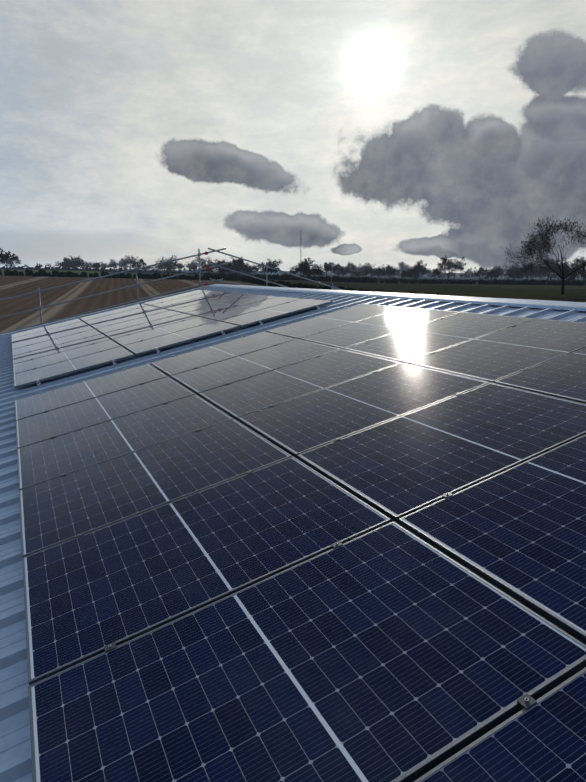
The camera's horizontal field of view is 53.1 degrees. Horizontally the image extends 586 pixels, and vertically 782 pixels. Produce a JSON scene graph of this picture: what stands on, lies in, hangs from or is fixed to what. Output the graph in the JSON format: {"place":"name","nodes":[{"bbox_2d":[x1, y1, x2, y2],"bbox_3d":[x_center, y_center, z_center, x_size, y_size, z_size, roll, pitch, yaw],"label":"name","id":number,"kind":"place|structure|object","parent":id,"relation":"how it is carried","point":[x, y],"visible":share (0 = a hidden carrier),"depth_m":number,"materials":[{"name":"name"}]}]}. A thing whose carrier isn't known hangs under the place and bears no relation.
{"place":"outdoors","nodes":[
{"label":"outdoors","id":0,"kind":"place"},
{"bbox_2d":[0,269,585,332],"bbox_3d":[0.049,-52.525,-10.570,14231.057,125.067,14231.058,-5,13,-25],"label":"ground","id":1,"kind":"structure","parent":0,"point":[11,286],"depth_m":219.84,"materials":[{"name":"brown soil"}]},
{"bbox_2d":[0,248,17,268],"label":"tree","id":2,"kind":"object","parent":1,"relation":"on","point":[4,257],"visible":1,"depth_m":456.85,"materials":[{"name":"green plant"}]},
{"bbox_2d":[67,256,81,263],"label":"hill tree","id":3,"kind":"object","parent":1,"relation":"on","point":[76,259],"visible":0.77,"depth_m":572.58,"materials":[{"name":"green plant"}]},
{"bbox_2d":[70,261,82,266],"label":"hill tree","id":4,"kind":"object","parent":1,"relation":"on","point":[76,264],"visible":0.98,"depth_m":562.54,"materials":[{"name":"green plant"}]},
{"bbox_2d":[1,266,180,273],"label":"hedge","id":5,"kind":"object","parent":1,"relation":"on","point":[159,271],"visible":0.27,"depth_m":571.68,"materials":[{"name":"green plant"}]},
{"bbox_2d":[0,267,229,274],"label":"hedge","id":6,"kind":"object","parent":1,"relation":"on","point":[72,269],"depth_m":566.51,"materials":[{"name":"green plant"}]},
{"bbox_2d":[0,269,252,280],"bbox_3d":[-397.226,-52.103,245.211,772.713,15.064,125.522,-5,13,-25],"label":"field hedge","id":7,"kind":"object","parent":1,"relation":"on","point":[155,275],"depth_m":331.48,"materials":[{"name":"green plant"}]},
{"bbox_2d":[118,258,135,267],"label":"hill tree","id":8,"kind":"object","parent":1,"relation":"on","point":[127,261],"visible":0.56,"depth_m":653.94,"materials":[{"name":"green plant"}]},
{"bbox_2d":[123,255,137,268],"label":"tree","id":9,"kind":"object","parent":1,"relation":"on","point":[127,258],"visible":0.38,"depth_m":945.73,"materials":[{"name":"green plant"}]},
{"bbox_2d":[131,261,143,268],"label":"hill tree","id":10,"kind":"object","parent":1,"relation":"on","point":[133,266],"visible":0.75,"depth_m":577.64,"materials":[{"name":"green plant"}]},
{"bbox_2d":[133,259,146,269],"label":"hill tree","id":11,"kind":"object","parent":1,"relation":"on","point":[141,263],"visible":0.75,"depth_m":580.04,"materials":[{"name":"green plant"}]},
{"bbox_2d":[159,255,177,264],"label":"hill tree","id":12,"kind":"object","parent":1,"relation":"on","point":[171,258],"visible":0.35,"depth_m":652.54,"materials":[{"name":"green plant"}]},
{"bbox_2d":[165,259,176,268],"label":"hill tree","id":13,"kind":"object","parent":1,"relation":"on","point":[171,264],"visible":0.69,"depth_m":640.65,"materials":[{"name":"green plant"}]},
{"bbox_2d":[0,248,342,334],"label":"scaffolding","id":14,"kind":"object","parent":1,"relation":"on","point":[137,284],"visible":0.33,"depth_m":18.17,"materials":[{"name":"metal"}]},
{"bbox_2d":[174,262,182,269],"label":"hill tree","id":15,"kind":"object","parent":1,"relation":"on","point":[180,265],"visible":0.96,"depth_m":598.24,"materials":[{"name":"green plant"}]},
{"bbox_2d":[191,256,209,271],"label":"tree","id":16,"kind":"object","parent":1,"relation":"on","point":[201,260],"visible":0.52,"depth_m":894.73,"materials":[{"name":"green plant"}]},
{"bbox_2d":[203,265,214,273],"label":"tree","id":17,"kind":"object","parent":1,"relation":"on","point":[209,269],"visible":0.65,"depth_m":455.76,"materials":[{"name":"green plant"}]},
{"bbox_2d":[202,259,218,266],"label":"hill tree","id":18,"kind":"object","parent":1,"relation":"on","point":[208,261],"visible":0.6,"depth_m":568.29,"materials":[{"name":"green plant"}]},
{"bbox_2d":[227,257,243,269],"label":"tree","id":19,"kind":"object","parent":1,"relation":"on","point":[238,263],"visible":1,"depth_m":523.00,"materials":[{"name":"green plant"}]},
{"bbox_2d":[248,264,260,273],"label":"tree","id":20,"kind":"object","parent":1,"relation":"on","point":[257,267],"visible":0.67,"depth_m":531.85,"materials":[{"name":"green plant"}]},
{"bbox_2d":[265,266,279,274],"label":"farmhouse","id":21,"kind":"object","parent":1,"relation":"on","point":[271,271],"visible":0.4,"depth_m":487.22,"materials":[{"name":"stone"}]},
{"bbox_2d":[267,259,282,266],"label":"tree","id":22,"kind":"object","parent":1,"relation":"on","point":[273,263],"visible":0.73,"depth_m":548.18,"materials":[{"name":"green plant"}]},
{"bbox_2d":[220,273,331,278],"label":"hedge","id":23,"kind":"object","parent":1,"relation":"on","point":[264,274],"visible":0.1,"depth_m":535.51,"materials":[{"name":"green plant"}]},
{"bbox_2d":[204,272,373,282],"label":"hedge","id":24,"kind":"object","parent":1,"relation":"on","point":[363,279],"visible":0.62,"depth_m":402.56,"materials":[{"name":"green plant"}]},
{"bbox_2d":[296,264,309,275],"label":"tree","id":25,"kind":"object","parent":1,"relation":"on","point":[298,270],"visible":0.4,"depth_m":456.01,"materials":[{"name":"green plant"}]},
{"bbox_2d":[297,258,312,276],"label":"tree","id":26,"kind":"object","parent":1,"relation":"on","point":[304,267],"visible":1,"depth_m":444.37,"materials":[{"name":"green plant"}]},
{"bbox_2d":[314,265,324,276],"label":"tree","id":27,"kind":"object","parent":1,"relation":"on","point":[318,270],"visible":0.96,"depth_m":446.98,"materials":[{"name":"green plant"}]},
{"bbox_2d":[323,262,332,275],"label":"tree","id":28,"kind":"object","parent":1,"relation":"on","point":[326,266],"visible":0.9,"depth_m":505.91,"materials":[{"name":"green plant"}]},
{"bbox_2d":[329,266,339,274],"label":"tree","id":29,"kind":"object","parent":1,"relation":"on","point":[332,269],"visible":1,"depth_m":497.88,"materials":[{"name":"green plant"}]},
{"bbox_2d":[333,264,344,275],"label":"tree","id":30,"kind":"object","parent":1,"relation":"on","point":[340,267],"visible":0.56,"depth_m":509.37,"materials":[{"name":"green plant"}]},
{"bbox_2d":[336,269,348,276],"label":"tree","id":31,"kind":"object","parent":1,"relation":"on","point":[342,272],"visible":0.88,"depth_m":506.52,"materials":[{"name":"green plant"}]},
{"bbox_2d":[242,276,453,295],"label":"field hedge","id":32,"kind":"object","parent":1,"relation":"on","point":[262,282],"depth_m":235.84,"materials":[{"name":"green plant"}]},
{"bbox_2d":[346,264,364,277],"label":"tree","id":33,"kind":"object","parent":1,"relation":"on","point":[351,267],"visible":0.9,"depth_m":520.22,"materials":[{"name":"green plant"}]},
{"bbox_2d":[365,265,383,275],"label":"tree","id":34,"kind":"object","parent":1,"relation":"on","point":[368,271],"visible":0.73,"depth_m":510.71,"materials":[{"name":"green plant"}]},
{"bbox_2d":[370,268,387,277],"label":"tree","id":35,"kind":"object","parent":1,"relation":"on","point":[381,273],"visible":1,"depth_m":480.08,"materials":[{"name":"green plant"}]},
{"bbox_2d":[386,265,395,278],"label":"tree","id":36,"kind":"object","parent":1,"relation":"on","point":[389,267],"visible":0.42,"depth_m":595.67,"materials":[{"name":"green plant"}]},
{"bbox_2d":[384,267,399,277],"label":"tree","id":37,"kind":"object","parent":1,"relation":"on","point":[393,272],"visible":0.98,"depth_m":489.23,"materials":[{"name":"green plant"}]},
{"bbox_2d":[398,261,408,269],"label":"tree","id":38,"kind":"object","parent":1,"relation":"on","point":[401,265],"visible":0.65,"depth_m":905.35,"materials":[{"name":"green plant"}]},
{"bbox_2d":[400,269,411,278],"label":"tree","id":39,"kind":"object","parent":1,"relation":"on","point":[405,275],"visible":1,"depth_m":469.40,"materials":[{"name":"green plant"}]},
{"bbox_2d":[406,265,419,277],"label":"tree","id":40,"kind":"object","parent":1,"relation":"on","point":[414,271],"visible":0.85,"depth_m":489.45,"materials":[{"name":"green plant"}]},
{"bbox_2d":[414,259,426,279],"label":"tree","id":41,"kind":"object","parent":1,"relation":"on","point":[418,266],"visible":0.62,"depth_m":509.69,"materials":[{"name":"green plant"}]},
{"bbox_2d":[430,268,441,277],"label":"tree","id":42,"kind":"object","parent":1,"relation":"on","point":[436,271],"visible":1,"depth_m":475.57,"materials":[{"name":"green plant"}]},
{"bbox_2d":[436,255,466,279],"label":"tree","id":43,"kind":"object","parent":1,"relation":"on","point":[445,261],"visible":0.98,"depth_m":490.39,"materials":[{"name":"green plant"}]},
{"bbox_2d":[444,259,463,278],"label":"tree","id":44,"kind":"object","parent":1,"relation":"on","point":[462,268],"visible":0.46,"depth_m":575.67,"materials":[{"name":"green plant"}]},
{"bbox_2d":[335,276,585,281],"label":"hedge","id":45,"kind":"object","parent":1,"relation":"on","point":[452,279],"visible":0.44,"depth_m":595.14,"materials":[{"name":"green plant"}]},
{"bbox_2d":[340,277,585,282],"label":"hedge","id":46,"kind":"object","parent":1,"relation":"on","point":[456,280],"visible":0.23,"depth_m":472.20,"materials":[{"name":"green plant"}]},
{"bbox_2d":[460,272,470,279],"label":"tree","id":47,"kind":"object","parent":1,"relation":"on","point":[464,274],"visible":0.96,"depth_m":489.19,"materials":[{"name":"green plant"}]},
{"bbox_2d":[373,278,585,285],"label":"hedge","id":48,"kind":"object","parent":1,"relation":"on","point":[498,282],"visible":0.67,"depth_m":365.21,"materials":[{"name":"green plant"}]},
{"bbox_2d":[471,267,489,278],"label":"tree","id":49,"kind":"object","parent":1,"relation":"on","point":[479,272],"visible":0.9,"depth_m":464.12,"materials":[{"name":"green plant"}]},
{"bbox_2d":[485,267,505,278],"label":"tree","id":50,"kind":"object","parent":1,"relation":"on","point":[493,273],"visible":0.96,"depth_m":456.73,"materials":[{"name":"green plant"}]},
{"bbox_2d":[489,266,503,273],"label":"tree","id":51,"kind":"object","parent":1,"relation":"on","point":[499,267],"visible":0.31,"depth_m":590.29,"materials":[{"name":"green plant"}]},
{"bbox_2d":[505,269,522,278],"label":"tree","id":52,"kind":"object","parent":1,"relation":"on","point":[513,275],"visible":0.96,"depth_m":453.56,"materials":[{"name":"green plant"}]},
{"bbox_2d":[506,262,521,275],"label":"tree","id":53,"kind":"object","parent":1,"relation":"on","point":[515,268],"visible":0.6,"depth_m":560.29,"materials":[{"name":"green plant"}]},
{"bbox_2d":[520,264,529,280],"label":"tree","id":54,"kind":"object","parent":1,"relation":"on","point":[523,269],"visible":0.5,"depth_m":554.51,"materials":[{"name":"green plant"}]},
{"bbox_2d":[521,260,535,278],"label":"tree","id":55,"kind":"object","parent":1,"relation":"on","point":[530,268],"visible":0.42,"depth_m":560.85,"materials":[{"name":"green plant"}]},
{"bbox_2d":[529,260,559,279],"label":"tree","id":56,"kind":"object","parent":1,"relation":"on","point":[543,268],"visible":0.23,"depth_m":554.38,"materials":[{"name":"green plant"}]},
{"bbox_2d":[505,213,585,293],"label":"tree","id":57,"kind":"object","parent":1,"relation":"on","point":[531,246],"visible":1,"depth_m":208.58,"materials":[{"name":"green plant"}]},
{"bbox_2d":[536,259,567,280],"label":"tree","id":58,"kind":"object","parent":1,"relation":"on","point":[552,264],"visible":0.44,"depth_m":440.27,"materials":[{"name":"green plant"}]},
{"bbox_2d":[535,255,568,278],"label":"tree","id":59,"kind":"object","parent":1,"relation":"on","point":[553,261],"visible":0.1,"depth_m":565.11,"materials":[{"name":"green plant"}]},
{"bbox_2d":[544,262,568,280],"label":"tree","id":60,"kind":"object","parent":1,"relation":"on","point":[552,272],"visible":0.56,"depth_m":422.21,"materials":[{"name":"green plant"}]},
{"bbox_2d":[554,265,570,276],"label":"tree","id":61,"kind":"object","parent":1,"relation":"on","point":[566,271],"visible":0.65,"depth_m":416.23,"materials":[{"name":"green plant"}]},
{"bbox_2d":[561,259,585,278],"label":"tree","id":62,"kind":"object","parent":1,"relation":"on","point":[573,267],"visible":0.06,"depth_m":555.86,"materials":[{"name":"green plant"}]},
{"bbox_2d":[569,268,579,277],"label":"tree","id":63,"kind":"object","parent":1,"relation":"on","point":[574,275],"visible":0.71,"depth_m":435.46,"materials":[{"name":"green plant"}]},
{"bbox_2d":[569,256,585,280],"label":"tree","id":64,"kind":"object","parent":1,"relation":"on","point":[582,261],"visible":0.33,"depth_m":447.84,"materials":[{"name":"green plant"}]},
{"bbox_2d":[0,286,585,781],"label":"roof slope","id":65,"kind":"structure","parent":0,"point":[14,736],"depth_m":5.21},
{"bbox_2d":[11,318,81,337],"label":"solar panel","id":66,"kind":"object","parent":65,"relation":"on","point":[39,329],"visible":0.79,"depth_m":15.21,"materials":[{"name":"blue glass"}]},
{"bbox_2d":[11,321,87,342],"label":"solar panel","id":67,"kind":"object","parent":65,"relation":"on","point":[47,332],"visible":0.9,"depth_m":14.15,"materials":[{"name":"blue glass"}]},
{"bbox_2d":[12,325,93,348],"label":"solar panel","id":68,"kind":"object","parent":65,"relation":"on","point":[50,336],"visible":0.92,"depth_m":13.13,"materials":[{"name":"blue glass"}]},
{"bbox_2d":[12,329,101,355],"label":"solar panel","id":69,"kind":"object","parent":65,"relation":"on","point":[52,342],"visible":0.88,"depth_m":12.10,"materials":[{"name":"blue glass"}]},
{"bbox_2d":[12,334,109,363],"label":"solar panel","id":70,"kind":"object","parent":65,"relation":"on","point":[27,356],"visible":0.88,"depth_m":11.09,"materials":[{"name":"blue glass"}]},
{"bbox_2d":[13,339,119,373],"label":"solar panel","id":71,"kind":"object","parent":65,"relation":"on","point":[62,356],"visible":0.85,"depth_m":10.06,"materials":[{"name":"blue glass"}]},
{"bbox_2d":[13,346,133,387],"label":"solar panel","id":72,"kind":"object","parent":65,"relation":"on","point":[43,373],"visible":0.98,"depth_m":8.96,"materials":[{"name":"blue glass"}]},
{"bbox_2d":[14,363,167,420],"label":"solar panel","id":73,"kind":"object","parent":65,"relation":"on","point":[42,402],"visible":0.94,"depth_m":7.12,"materials":[{"name":"blue glass"}]},
{"bbox_2d":[16,376,194,448],"bbox_3d":[-2.000,0.187,6.170,1.722,0.030,1.134,-18,18,-22],"label":"solar panel","id":74,"kind":"object","parent":65,"relation":"on","point":[40,427],"visible":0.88,"depth_m":6.09,"materials":[{"name":"blue glass"}]},
{"bbox_2d":[0,284,213,335],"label":"verge flashing","id":75,"kind":"object","parent":65,"relation":"attached to","point":[104,310],"visible":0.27,"depth_m":17.46,"materials":[{"name":"metal"}]},
{"bbox_2d":[79,303,148,321],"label":"solar panel","id":76,"kind":"object","parent":65,"relation":"on","point":[102,314],"visible":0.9,"depth_m":15.84,"materials":[{"name":"blue glass"}]},
{"bbox_2d":[84,305,158,325],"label":"solar panel","id":77,"kind":"object","parent":65,"relation":"on","point":[116,315],"visible":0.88,"depth_m":14.81,"materials":[{"name":"blue glass"}]},
{"bbox_2d":[17,394,233,489],"bbox_3d":[-1.504,0.392,5.150,1.722,0.033,1.134,-18,18,-22],"label":"solar panel","id":78,"kind":"object","parent":65,"relation":"on","point":[57,456],"visible":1,"depth_m":5.06,"materials":[{"name":"blue glass"}]},
{"bbox_2d":[90,308,168,328],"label":"solar panel","id":79,"kind":"object","parent":65,"relation":"on","point":[126,318],"visible":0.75,"depth_m":13.77,"materials":[{"name":"blue glass"}]},
{"bbox_2d":[96,310,181,334],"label":"solar panel","id":80,"kind":"object","parent":65,"relation":"on","point":[125,324],"visible":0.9,"depth_m":12.76,"materials":[{"name":"blue glass"}]},
{"bbox_2d":[104,313,198,339],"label":"solar panel","id":81,"kind":"object","parent":65,"relation":"on","point":[111,335],"visible":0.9,"depth_m":11.74,"materials":[{"name":"blue glass"}]},
{"bbox_2d":[19,419,291,557],"bbox_3d":[-1.009,0.596,4.127,1.722,0.030,1.134,-18,18,-22],"label":"solar panel","id":82,"kind":"object","parent":65,"relation":"on","point":[61,509],"visible":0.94,"depth_m":4.01,"materials":[{"name":"blue glass"}]},
{"bbox_2d":[112,317,215,346],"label":"solar panel","id":83,"kind":"object","parent":65,"relation":"on","point":[158,331],"visible":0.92,"depth_m":10.71,"materials":[{"name":"blue glass"}]},
{"bbox_2d":[142,290,208,305],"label":"solar panel","id":84,"kind":"object","parent":65,"relation":"on","point":[150,303],"visible":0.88,"depth_m":16.49,"materials":[{"name":"blue glass"}]},
{"bbox_2d":[123,321,239,355],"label":"solar panel","id":85,"kind":"object","parent":65,"relation":"on","point":[173,338],"visible":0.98,"depth_m":9.61,"materials":[{"name":"blue glass"}]},
{"bbox_2d":[151,291,220,307],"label":"solar panel","id":86,"kind":"object","parent":65,"relation":"on","point":[182,299],"visible":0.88,"depth_m":15.46,"materials":[{"name":"blue glass"}]},
{"bbox_2d":[161,292,237,309],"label":"solar panel","id":87,"kind":"object","parent":65,"relation":"on","point":[197,300],"visible":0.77,"depth_m":14.44,"materials":[{"name":"blue glass"}]},
{"bbox_2d":[22,457,391,685],"bbox_3d":[-0.512,0.801,3.107,1.722,0.030,1.134,-18,18,-22],"label":"solar panel","id":88,"kind":"object","parent":65,"relation":"on","point":[90,595],"visible":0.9,"depth_m":2.95,"materials":[{"name":"blue glass"}]},
{"bbox_2d":[172,293,255,312],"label":"solar panel","id":89,"kind":"object","parent":65,"relation":"on","point":[189,308],"visible":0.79,"depth_m":13.41,"materials":[{"name":"blue glass"}]},
{"bbox_2d":[150,331,295,376],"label":"solar panel","id":90,"kind":"object","parent":65,"relation":"on","point":[186,361],"visible":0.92,"depth_m":7.78,"materials":[{"name":"blue glass"}]},
{"bbox_2d":[185,295,277,316],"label":"solar panel","id":91,"kind":"object","parent":65,"relation":"on","point":[226,305],"visible":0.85,"depth_m":12.38,"materials":[{"name":"blue glass"}]},
{"bbox_2d":[201,296,302,320],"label":"solar panel","id":92,"kind":"object","parent":65,"relation":"on","point":[244,309],"visible":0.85,"depth_m":11.36,"materials":[{"name":"blue glass"}]},
{"bbox_2d":[171,339,339,394],"bbox_3d":[-0.456,-0.318,6.821,1.722,0.030,1.134,-18,18,-22],"label":"solar panel","id":93,"kind":"object","parent":65,"relation":"on","point":[224,372],"visible":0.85,"depth_m":6.75,"materials":[{"name":"blue glass"}]},
{"bbox_2d":[219,298,331,326],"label":"solar panel","id":94,"kind":"object","parent":65,"relation":"on","point":[265,314],"visible":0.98,"depth_m":10.27,"materials":[{"name":"blue glass"}]},
{"bbox_2d":[26,294,536,714],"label":"clamps","id":95,"kind":"object","parent":65,"relation":"on","point":[526,701],"visible":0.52,"depth_m":3.41,"materials":[{"name":"metal"}]},
{"bbox_2d":[198,349,401,420],"bbox_3d":[0.041,-0.112,5.799,1.722,0.033,1.134,-18,18,-22],"label":"solar panel","id":96,"kind":"object","parent":65,"relation":"on","point":[240,398],"visible":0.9,"depth_m":5.71,"materials":[{"name":"blue glass"}]},
{"bbox_2d":[28,521,585,781],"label":"solar panel","id":97,"kind":"object","parent":65,"relation":"on","point":[393,651],"visible":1,"depth_m":2.02,"materials":[{"name":"blue glass"}]},
{"bbox_2d":[265,304,404,338],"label":"solar panel","id":98,"kind":"object","parent":65,"relation":"on","point":[323,322],"visible":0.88,"depth_m":8.43,"materials":[{"name":"blue glass"}]},
{"bbox_2d":[238,363,488,457],"bbox_3d":[0.538,0.092,4.778,1.722,0.030,1.134,-18,18,-22],"label":"solar panel","id":99,"kind":"object","parent":65,"relation":"on","point":[295,427],"visible":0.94,"depth_m":4.67,"materials":[{"name":"blue glass"}]},
{"bbox_2d":[299,307,460,349],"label":"solar panel","id":100,"kind":"object","parent":65,"relation":"on","point":[361,331],"visible":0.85,"depth_m":7.40,"materials":[{"name":"blue glass"}]},
{"bbox_2d":[208,284,585,311],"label":"roof ridge cap","id":101,"kind":"object","parent":65,"relation":"on","point":[556,305],"visible":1,"depth_m":8.75,"materials":[{"name":"metal"}]},
{"bbox_2d":[344,312,534,362],"bbox_3d":[1.588,-0.616,6.449,1.722,0.030,1.134,-18,18,-22],"label":"solar panel","id":102,"kind":"object","parent":65,"relation":"on","point":[406,345],"visible":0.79,"depth_m":6.37,"materials":[{"name":"blue glass"}]},
{"bbox_2d":[297,383,585,521],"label":"solar panel","id":103,"kind":"object","parent":65,"relation":"on","point":[396,469],"visible":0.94,"depth_m":3.63,"materials":[{"name":"blue glass"}]},
{"bbox_2d":[399,434,585,642],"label":"solar panel","id":104,"kind":"object","parent":65,"relation":"on","point":[517,532],"visible":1,"depth_m":2.65,"materials":[{"name":"blue glass"}]},
{"bbox_2d":[406,318,585,382],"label":"solar panel","id":105,"kind":"object","parent":65,"relation":"on","point":[498,355],"visible":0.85,"depth_m":5.35,"materials":[{"name":"blue glass"}]},
{"bbox_2d":[414,667,585,781],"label":"solar panel","id":106,"kind":"object","parent":65,"relation":"on","point":[543,739],"depth_m":1.64,"materials":[{"name":"blue glass"}]},
{"bbox_2d":[494,347,585,403],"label":"solar panel","id":107,"kind":"object","parent":65,"relation":"on","point":[563,377],"visible":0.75,"depth_m":4.44,"materials":[{"name":"blue glass"}]},
{"bbox_2d":[0,0,585,272],"label":"sky","id":108,"kind":"structure","parent":0,"point":[377,132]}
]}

